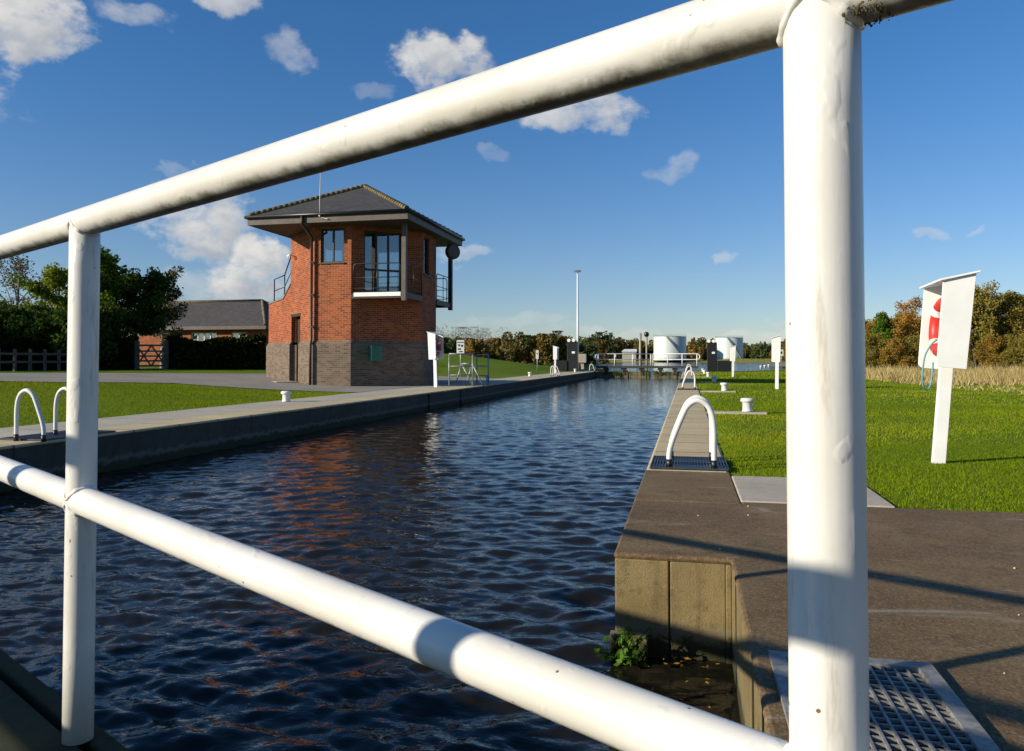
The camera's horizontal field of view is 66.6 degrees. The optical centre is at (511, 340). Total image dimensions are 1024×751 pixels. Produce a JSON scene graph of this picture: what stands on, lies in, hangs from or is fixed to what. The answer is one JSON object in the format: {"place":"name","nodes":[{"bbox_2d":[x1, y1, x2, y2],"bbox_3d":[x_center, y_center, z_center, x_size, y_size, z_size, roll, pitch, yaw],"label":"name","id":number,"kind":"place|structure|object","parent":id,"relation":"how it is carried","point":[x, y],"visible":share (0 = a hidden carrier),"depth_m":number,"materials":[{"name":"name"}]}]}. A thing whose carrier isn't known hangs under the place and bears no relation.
{"place":"outdoors","nodes":[
{"label":"outdoors","id":0,"kind":"place"},
{"bbox_2d":[0,373,496,391],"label":"road","id":1,"kind":"structure","parent":0,"point":[260,381],"depth_m":28.34,"materials":[{"name":"grey asphalt"}]},
{"bbox_2d":[0,371,586,437],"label":"path","id":2,"kind":"structure","parent":0,"point":[114,421],"depth_m":15.73,"materials":[{"name":"grey concrete"}]},
{"bbox_2d":[448,353,483,385],"bbox_3d":[-1.730,1.129,29.583,1.170,1.260,0.853,0,-1,13],"label":"guard rail","id":3,"kind":"object","parent":2,"relation":"on","point":[466,374],"visible":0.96,"depth_m":29.49,"materials":[{"name":"grey metal"}]},
{"bbox_2d":[0,376,740,750],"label":"water","id":4,"kind":"structure","parent":0,"point":[504,516],"depth_m":5.53,"materials":[{"name":"blue liquid"}]},
{"bbox_2d":[0,649,128,750],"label":"lock gate","id":5,"kind":"structure","parent":4,"relation":"in","point":[30,711],"depth_m":1.76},
{"bbox_2d":[0,0,953,750],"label":"guard railing","id":6,"kind":"object","parent":5,"relation":"on","point":[828,636],"visible":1,"depth_m":0.72,"materials":[{"name":"metal"}]},
{"bbox_2d":[596,366,652,377],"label":"lock gate","id":7,"kind":"structure","parent":4,"relation":"in","point":[624,373],"depth_m":66.57,"materials":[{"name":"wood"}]},
{"bbox_2d":[594,353,650,365],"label":"guard railing","id":8,"kind":"object","parent":7,"relation":"on","point":[614,359],"visible":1,"depth_m":66.42,"materials":[{"name":"white metal"}]},
{"bbox_2d":[595,354,651,365],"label":"guard railing","id":9,"kind":"object","parent":7,"relation":"on","point":[615,360],"visible":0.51,"depth_m":67.50,"materials":[{"name":"white metal"}]},
{"bbox_2d":[593,621,655,666],"bbox_3d":[0.562,1.537,3.883,0.310,0.266,0.222,0,-1,13],"label":"weed plant","id":10,"kind":"object","parent":4,"relation":"on","point":[625,654],"visible":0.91,"depth_m":3.86,"materials":[{"name":"green plant"}]},
{"bbox_2d":[651,654,718,707],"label":"fallen leaves","id":11,"kind":"object","parent":4,"relation":"on","point":[707,666],"visible":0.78,"depth_m":3.81,"materials":[{"name":"brown plant"}]},
{"bbox_2d":[0,354,1023,512],"bbox_3d":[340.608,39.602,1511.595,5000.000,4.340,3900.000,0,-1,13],"label":"ground","id":12,"kind":"structure","parent":0,"point":[498,369],"depth_m":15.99,"materials":[{"name":"green plant"}]},
{"bbox_2d":[0,255,51,307],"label":"birch tree","id":13,"kind":"object","parent":12,"relation":"on","point":[18,268],"visible":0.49,"depth_m":45.12,"materials":[{"name":"green plant"}]},
{"bbox_2d":[0,299,57,340],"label":"broadleaf tree","id":14,"kind":"object","parent":12,"relation":"on","point":[13,319],"visible":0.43,"depth_m":38.47,"materials":[{"name":"green plant"}]},
{"bbox_2d":[0,349,66,371],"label":"rail fence","id":15,"kind":"object","parent":12,"relation":"on","point":[30,354],"visible":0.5,"depth_m":35.16,"materials":[{"name":"brown wood"}]},
{"bbox_2d":[9,262,67,310],"bbox_3d":[-24.343,-1.191,41.807,3.792,5.826,4.432,0,-1,13],"label":"broadleaf tree","id":16,"kind":"object","parent":12,"relation":"on","point":[54,279],"visible":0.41,"depth_m":40.91,"materials":[{"name":"green plant"}]},
{"bbox_2d":[19,301,138,362],"bbox_3d":[-21.804,-0.195,39.204,4.730,3.705,4.466,0,-1,13],"label":"broadleaf tree","id":17,"kind":"object","parent":12,"relation":"on","point":[52,328],"visible":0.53,"depth_m":38.59,"materials":[{"name":"green plant"}]},
{"bbox_2d":[66,244,130,332],"bbox_3d":[-21.682,-1.735,41.180,2.999,6.878,3.469,1,-2,-20],"label":"broadleaf tree","id":18,"kind":"object","parent":12,"relation":"on","point":[110,273],"visible":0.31,"depth_m":40.96,"materials":[{"name":"green plant"}]},
{"bbox_2d":[99,335,139,369],"bbox_3d":[-20.587,0.650,40.231,2.350,1.962,2.078,0,-1,-14],"label":"hedge","id":19,"kind":"object","parent":12,"relation":"on","point":[124,359],"visible":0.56,"depth_m":39.63,"materials":[{"name":"green plant"}]},
{"bbox_2d":[100,266,176,336],"bbox_3d":[-20.436,-1.125,42.022,4.040,5.689,3.888,1,-2,-36],"label":"broadleaf tree","id":20,"kind":"object","parent":12,"relation":"on","point":[147,315],"visible":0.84,"depth_m":41.61,"materials":[{"name":"green plant"}]},
{"bbox_2d":[134,340,168,369],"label":"field gate","id":21,"kind":"structure","parent":12,"relation":"on","point":[165,350],"depth_m":39.98,"materials":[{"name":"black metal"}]},
{"bbox_2d":[142,265,189,367],"bbox_3d":[-20.835,-1.368,45.919,2.897,6.339,3.033,0,-1,13],"label":"birch tree","id":22,"kind":"object","parent":12,"relation":"on","point":[172,296],"visible":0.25,"depth_m":46.19,"materials":[{"name":"green plant"}]},
{"bbox_2d":[117,299,269,364],"bbox_3d":[-26.559,-0.598,62.092,20.774,5.085,9.240,0,-1,13],"label":"bungalow","id":23,"kind":"object","parent":12,"relation":"on","point":[202,320],"visible":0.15,"depth_m":57.98,"materials":[{"name":"red brick"}]},
{"bbox_2d":[192,333,216,340],"bbox_3d":[-22.543,0.145,57.174,2.100,1.350,0.080,0,-1,13],"label":"window","id":24,"kind":"structure","parent":23,"relation":"in","point":[192,333],"depth_m":57.15,"materials":[{"name":"white plastic"}]},
{"bbox_2d":[166,333,266,369],"bbox_3d":[-15.889,0.634,41.960,5.196,2.094,2.073,1,-2,-24],"label":"hedge","id":25,"kind":"object","parent":12,"relation":"on","point":[247,352],"visible":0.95,"depth_m":41.38,"materials":[{"name":"green plant"}]},
{"bbox_2d":[281,391,291,401],"bbox_3d":[-5.191,1.370,18.567,1.080,0.312,0.260,0,-1,13],"label":"mooring bollard","id":26,"kind":"object","parent":12,"relation":"on","point":[286,396],"visible":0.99,"depth_m":18.53,"materials":[{"name":"white metal"}]},
{"bbox_2d":[0,371,598,491],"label":"lock wall","id":27,"kind":"structure","parent":12,"relation":"on","point":[126,446],"depth_m":13.78,"materials":[{"name":"concrete"}]},
{"bbox_2d":[13,388,45,441],"bbox_3d":[-5.909,0.917,9.562,0.457,0.651,0.057,0,-1,13],"label":"ladder handrail","id":28,"kind":"object","parent":27,"relation":"on","point":[38,411],"visible":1,"depth_m":9.56,"materials":[{"name":"white metal"}]},
{"bbox_2d":[0,430,115,440],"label":"ladder grating","id":29,"kind":"object","parent":27,"relation":"on","point":[49,436],"visible":0.62,"depth_m":9.94,"materials":[{"name":"black paint"}]},
{"bbox_2d":[53,387,66,434],"bbox_3d":[-5.775,0.932,10.157,0.457,0.651,0.057,0,-1,13],"label":"ladder handrail","id":30,"kind":"object","parent":29,"relation":"on","point":[55,412],"visible":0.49,"depth_m":10.18,"materials":[{"name":"white metal"}]},
{"bbox_2d":[476,354,488,384],"bbox_3d":[-1.189,1.183,31.563,0.555,1.228,0.056,1,-2,-24],"label":"guard rail","id":31,"kind":"object","parent":27,"relation":"on","point":[477,365],"visible":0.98,"depth_m":31.51,"materials":[{"name":"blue metal"}]},
{"bbox_2d":[579,354,586,370],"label":"switch box","id":32,"kind":"object","parent":27,"relation":"on","point":[582,359],"visible":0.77,"depth_m":67.20,"materials":[{"name":"white metal"}]},
{"bbox_2d":[244,173,464,385],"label":"control tower","id":33,"kind":"structure","parent":12,"relation":"on","point":[347,320],"depth_m":29.46,"materials":[{"name":"red brick"}]},
{"bbox_2d":[297,318,299,380],"bbox_3d":[-8.362,0.415,31.101,0.060,2.580,1.120,1,-2,-32],"label":"door","id":34,"kind":"structure","parent":33,"relation":"in","point":[298,330],"depth_m":31.49,"materials":[{"name":"brown wood"}]},
{"bbox_2d":[319,228,344,263],"bbox_3d":[-6.672,-3.502,29.067,1.030,1.330,0.190,0,-1,13],"label":"window","id":35,"kind":"structure","parent":33,"relation":"in","point":[333,261],"depth_m":29.12,"materials":[{"name":"grey metal"}]},
{"bbox_2d":[325,248,343,260],"bbox_3d":[-7.345,-2.995,33.900,1.700,1.900,0.080,1,-2,-31],"label":"window","id":36,"kind":"structure","parent":33,"relation":"in","point":[342,250],"depth_m":33.84,"materials":[{"name":"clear glass"}]},
{"bbox_2d":[364,230,400,291],"bbox_3d":[-4.924,-2.954,29.571,1.500,2.300,0.080,1,-2,-31],"label":"balcony door","id":37,"kind":"structure","parent":33,"relation":"in","point":[375,232],"depth_m":29.63,"materials":[{"name":"grey metal"}]},
{"bbox_2d":[377,251,398,286],"bbox_3d":[-5.447,-3.131,34.477,1.100,1.600,0.080,0,-1,13],"label":"window","id":38,"kind":"structure","parent":33,"relation":"in","point":[378,252],"depth_m":34.53,"materials":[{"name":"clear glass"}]},
{"bbox_2d":[424,237,430,276],"bbox_3d":[-3.418,-3.297,30.856,0.190,1.550,0.720,0,-1,13],"label":"window","id":39,"kind":"structure","parent":33,"relation":"in","point":[426,265],"depth_m":31.12,"materials":[{"name":"grey glass"}]},
{"bbox_2d":[428,332,443,386],"bbox_3d":[-2.804,0.736,28.597,0.370,2.087,0.789,0,-2,19],"label":"lifebuoy station","id":40,"kind":"object","parent":12,"relation":"on","point":[432,346],"visible":0.9,"depth_m":28.55,"materials":[{"name":"white metal"}]},
{"bbox_2d":[435,338,440,355],"bbox_3d":[-2.770,0.265,28.602,0.148,0.673,0.673,0,-2,19],"label":"lifebuoy","id":41,"kind":"object","parent":40,"relation":"attached to","point":[438,352],"visible":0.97,"depth_m":28.73,"materials":[{"name":"red plastic"}]},
{"bbox_2d":[457,340,463,373],"bbox_3d":[-2.911,1.074,44.031,0.422,2.146,0.118,0,-1,0],"label":"notice sign","id":42,"kind":"object","parent":12,"relation":"on","point":[460,346],"visible":0.79,"depth_m":43.99,"materials":[{"name":"grey metal"}]},
{"bbox_2d":[436,324,507,357],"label":"wood","id":43,"kind":"object","parent":12,"relation":"on","point":[461,335],"visible":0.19,"depth_m":133.92,"materials":[{"name":"plant"}]},
{"bbox_2d":[443,330,609,365],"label":"wood","id":44,"kind":"object","parent":12,"relation":"on","point":[514,349],"visible":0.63,"depth_m":102.93,"materials":[{"name":"green plant"}]},
{"bbox_2d":[536,350,538,371],"bbox_3d":[1.875,1.614,58.033,0.211,1.704,0.118,0,-1,0],"label":"notice sign","id":45,"kind":"object","parent":12,"relation":"on","point":[537,354],"visible":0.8,"depth_m":58.00,"materials":[{"name":"grey metal"}]},
{"bbox_2d":[553,346,558,372],"bbox_3d":[3.284,1.480,58.190,0.372,2.130,0.804,0,-1,13],"label":"lifebuoy station","id":46,"kind":"object","parent":12,"relation":"on","point":[555,350],"visible":0.92,"depth_m":57.87,"materials":[{"name":"white metal"}]},
{"bbox_2d":[553,339,577,371],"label":"control cabinet","id":47,"kind":"object","parent":12,"relation":"on","point":[570,364],"visible":0.88,"depth_m":65.70,"materials":[{"name":"black metal"}]},
{"bbox_2d":[574,270,580,370],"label":"lamp post","id":48,"kind":"object","parent":12,"relation":"on","point":[577,316],"visible":0.78,"depth_m":67.53,"materials":[{"name":"grey metal"}]},
{"bbox_2d":[588,331,635,358],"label":"wood","id":49,"kind":"object","parent":12,"relation":"on","point":[614,346],"visible":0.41,"depth_m":451.17,"materials":[{"name":"green plant"}]},
{"bbox_2d":[622,349,636,360],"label":"shed","id":50,"kind":"structure","parent":12,"relation":"on","point":[626,356],"depth_m":433.70,"materials":[{"name":"white metal"}]},
{"bbox_2d":[654,335,685,360],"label":"storage tank","id":51,"kind":"object","parent":12,"relation":"on","point":[671,344],"visible":0.97,"depth_m":424.44,"materials":[{"name":"metal"}]},
{"bbox_2d":[588,337,771,359],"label":"wood","id":52,"kind":"object","parent":12,"relation":"on","point":[757,351],"visible":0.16,"depth_m":474.15,"materials":[{"name":"green plant"}]},
{"bbox_2d":[610,371,766,732],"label":"lock wall","id":53,"kind":"structure","parent":12,"relation":"on","point":[691,610],"depth_m":3.99,"materials":[{"name":"concrete"}]},
{"bbox_2d":[650,366,697,377],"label":"lock gate","id":54,"kind":"structure","parent":53,"relation":"attached to","point":[667,374],"depth_m":65.74,"materials":[{"name":"metal"}]},
{"bbox_2d":[653,353,699,365],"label":"guard railing","id":55,"kind":"object","parent":54,"relation":"on","point":[682,359],"visible":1,"depth_m":65.41,"materials":[{"name":"white metal"}]},
{"bbox_2d":[677,388,698,389],"bbox_3d":[5.923,1.650,26.232,0.702,0.019,0.862,0,-1,13],"label":"ladder grating","id":56,"kind":"object","parent":53,"relation":"on","point":[687,389],"visible":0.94,"depth_m":25.88,"materials":[{"name":"black paint"}]},
{"bbox_2d":[682,370,695,388],"bbox_3d":[5.875,1.330,25.918,0.457,0.651,0.057,0,-1,13],"label":"ladder handrail","id":57,"kind":"object","parent":56,"relation":"on","point":[694,379],"visible":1,"depth_m":25.89,"materials":[{"name":"white metal"}]},
{"bbox_2d":[650,455,728,470],"bbox_3d":[1.696,1.177,7.473,0.702,0.019,0.872,0,-1,13],"label":"ladder grating","id":58,"kind":"object","parent":53,"relation":"on","point":[687,463],"visible":0.88,"depth_m":7.39,"materials":[{"name":"black paint"}]},
{"bbox_2d":[669,395,710,459],"bbox_3d":[1.787,0.872,7.778,0.457,0.651,0.057,0,-1,13],"label":"ladder handrail","id":59,"kind":"object","parent":58,"relation":"on","point":[693,397],"visible":0.38,"depth_m":7.75,"materials":[{"name":"white metal"}]},
{"bbox_2d":[666,398,716,468],"bbox_3d":[1.647,0.856,7.154,0.457,0.651,0.057,0,-1,13],"label":"ladder handrail","id":60,"kind":"object","parent":58,"relation":"on","point":[684,411],"visible":0.96,"depth_m":7.13,"materials":[{"name":"white metal"}]},
{"bbox_2d":[697,376,721,382],"bbox_3d":[8.882,1.760,35.073,1.080,0.312,0.260,0,-1,13],"label":"mooring bollard","id":61,"kind":"object","parent":12,"relation":"on","point":[714,379],"visible":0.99,"depth_m":34.99,"materials":[{"name":"blue metal"}]},
{"bbox_2d":[700,383,735,391],"bbox_3d":[6.479,1.494,24.547,1.080,0.312,0.260,0,-1,13],"label":"mooring bollard","id":62,"kind":"object","parent":12,"relation":"on","point":[724,387],"visible":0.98,"depth_m":24.42,"materials":[{"name":"white metal"}]},
{"bbox_2d":[707,340,730,370],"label":"control cabinet","id":63,"kind":"object","parent":12,"relation":"on","point":[713,364],"visible":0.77,"depth_m":68.64,"materials":[{"name":"black metal"}]},
{"bbox_2d":[715,336,742,359],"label":"storage tank","id":64,"kind":"object","parent":12,"relation":"on","point":[724,344],"visible":0.88,"depth_m":433.75,"materials":[{"name":"metal"}]},
{"bbox_2d":[730,345,735,376],"bbox_3d":[13.064,1.272,46.079,0.344,1.931,0.731,0,-1,13],"label":"lifebuoy station","id":65,"kind":"object","parent":12,"relation":"on","point":[732,352],"visible":0.9,"depth_m":45.78,"materials":[{"name":"white metal"}]},
{"bbox_2d":[707,398,766,414],"bbox_3d":[4.230,1.246,14.704,1.080,0.312,0.260,0,-1,13],"label":"mooring bollard","id":66,"kind":"object","parent":12,"relation":"on","point":[747,405],"visible":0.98,"depth_m":14.58,"materials":[{"name":"white metal"}]},
{"bbox_2d":[771,335,780,388],"bbox_3d":[9.205,0.791,27.149,0.342,1.932,0.730,0,-2,17],"label":"lifebuoy station","id":67,"kind":"object","parent":12,"relation":"on","point":[776,345],"visible":0.95,"depth_m":26.86,"materials":[{"name":"white metal"}]},
{"bbox_2d":[769,338,785,361],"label":"wood","id":68,"kind":"object","parent":12,"relation":"on","point":[783,345],"visible":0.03,"depth_m":170.28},
{"bbox_2d":[780,350,782,369],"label":"notice sign","id":69,"kind":"object","parent":12,"relation":"on","point":[781,353],"visible":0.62,"depth_m":74.99,"materials":[{"name":"grey metal"}]},
{"bbox_2d":[865,319,876,347],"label":"scrub tree","id":70,"kind":"object","parent":12,"relation":"on","point":[868,328],"visible":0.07,"depth_m":53.73,"materials":[{"name":"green plant"}]},
{"bbox_2d":[865,331,886,369],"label":"scrub tree","id":71,"kind":"object","parent":12,"relation":"on","point":[872,355],"visible":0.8,"depth_m":45.78,"materials":[{"name":"green plant"}]},
{"bbox_2d":[869,311,907,368],"bbox_3d":[23.291,0.294,49.043,2.447,4.284,2.349,0,-1,5],"label":"conifer tree","id":72,"kind":"object","parent":12,"relation":"on","point":[882,325],"visible":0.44,"depth_m":48.86,"materials":[{"name":"green plant"}]},
{"bbox_2d":[877,336,913,368],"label":"scrub tree","id":73,"kind":"object","parent":12,"relation":"on","point":[894,347],"visible":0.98,"depth_m":44.75,"materials":[{"name":"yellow plant"}]},
{"bbox_2d":[888,313,914,350],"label":"scrub tree","id":74,"kind":"object","parent":12,"relation":"on","point":[895,319],"visible":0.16,"depth_m":52.76,"materials":[{"name":"orange plant"}]},
{"bbox_2d":[895,309,920,367],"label":"willow tree","id":75,"kind":"object","parent":12,"relation":"on","point":[899,314],"visible":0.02,"depth_m":56.99,"materials":[{"name":"brown plant"}]},
{"bbox_2d":[894,295,922,354],"bbox_3d":[25.600,-0.220,50.095,2.032,5.260,2.614,-1,-2,26],"label":"birch tree","id":76,"kind":"object","parent":12,"relation":"on","point":[907,317],"visible":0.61,"depth_m":49.89,"materials":[{"name":"brown plant"}]},
{"bbox_2d":[896,317,921,367],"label":"scrub tree","id":77,"kind":"object","parent":12,"relation":"on","point":[918,331],"visible":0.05,"depth_m":51.61,"materials":[{"name":"orange plant"}]},
{"bbox_2d":[898,334,924,369],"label":"scrub tree","id":78,"kind":"object","parent":12,"relation":"on","point":[911,343],"visible":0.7,"depth_m":44.70,"materials":[{"name":"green plant"}]},
{"bbox_2d":[918,270,980,463],"bbox_3d":[4.320,0.313,7.728,0.395,1.925,0.734,0,-1,13],"label":"lifebuoy station","id":79,"kind":"object","parent":12,"relation":"on","point":[956,293],"visible":0.94,"depth_m":7.44,"materials":[{"name":"white metal"}]},
{"bbox_2d":[921,297,941,389],"bbox_3d":[4.215,0.032,7.750,0.290,0.941,0.623,0,-1,13],"label":"lifebuoy","id":80,"kind":"object","parent":79,"relation":"attached to","point":[933,334],"visible":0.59,"depth_m":7.88,"materials":[{"name":"red plastic"}]},
{"bbox_2d":[967,335,980,364],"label":"scrub tree","id":81,"kind":"object","parent":12,"relation":"on","point":[971,353],"visible":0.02,"depth_m":48.30,"materials":[{"name":"green plant"}]},
{"bbox_2d":[968,280,1004,366],"bbox_3d":[27.507,-0.732,46.061,3.318,5.938,3.954,0,-1,-13],"label":"willow tree","id":82,"kind":"object","parent":12,"relation":"on","point":[980,329],"visible":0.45,"depth_m":45.51,"materials":[{"name":"green plant"}]},
{"bbox_2d":[972,334,1013,370],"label":"scrub tree","id":83,"kind":"object","parent":12,"relation":"on","point":[993,346],"visible":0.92,"depth_m":42.80,"materials":[{"name":"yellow plant"}]},
{"bbox_2d":[971,289,1023,358],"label":"willow tree","id":84,"kind":"object","parent":12,"relation":"on","point":[1001,315],"visible":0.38,"depth_m":46.38,"materials":[{"name":"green plant"}]},
{"bbox_2d":[995,332,1023,369],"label":"scrub tree","id":85,"kind":"object","parent":12,"relation":"on","point":[1018,354],"visible":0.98,"depth_m":42.01,"materials":[{"name":"green plant"}]},
{"bbox_2d":[996,291,1023,356],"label":"willow tree","id":86,"kind":"object","parent":12,"relation":"on","point":[1016,300],"visible":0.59,"depth_m":45.84,"materials":[{"name":"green plant"}]},
{"bbox_2d":[0,0,1023,356],"label":"sky","id":87,"kind":"structure","parent":0,"point":[666,196],"materials":[{"name":"blue"}]},
{"bbox_2d":[585,362,785,375],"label":"river","id":88,"kind":"structure","parent":0,"point":[745,366],"depth_m":175.57,"materials":[{"name":"blue liquid"}]},
{"bbox_2d":[639,333,641,370],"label":"signal pole","id":89,"kind":"object","parent":88,"relation":"on","point":[640,347],"visible":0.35,"depth_m":77.95,"materials":[{"name":"white metal"}]},
{"bbox_2d":[644,332,648,370],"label":"signal pole","id":90,"kind":"object","parent":88,"relation":"on","point":[646,334],"visible":0.92,"depth_m":81.95,"materials":[{"name":"grey metal"}]},
{"bbox_2d":[732,476,894,507],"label":"slab path","id":91,"kind":"structure","parent":0,"point":[758,489],"depth_m":5.88,"materials":[{"name":"grey concrete"}]},
{"bbox_2d":[614,500,1023,750],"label":"pavement","id":92,"kind":"structure","parent":0,"point":[946,594],"depth_m":3.50,"materials":[{"name":"grey concrete"}]},
{"bbox_2d":[768,650,1000,750],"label":"drain grating","id":93,"kind":"object","parent":92,"relation":"on","point":[907,711],"visible":0.54,"depth_m":2.19,"materials":[{"name":"black paint"}]},
{"bbox_2d":[865,362,1023,394],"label":"dry grass","id":94,"kind":"structure","parent":0,"point":[978,375],"depth_m":34.94,"materials":[{"name":"beige plant"}]}
]}

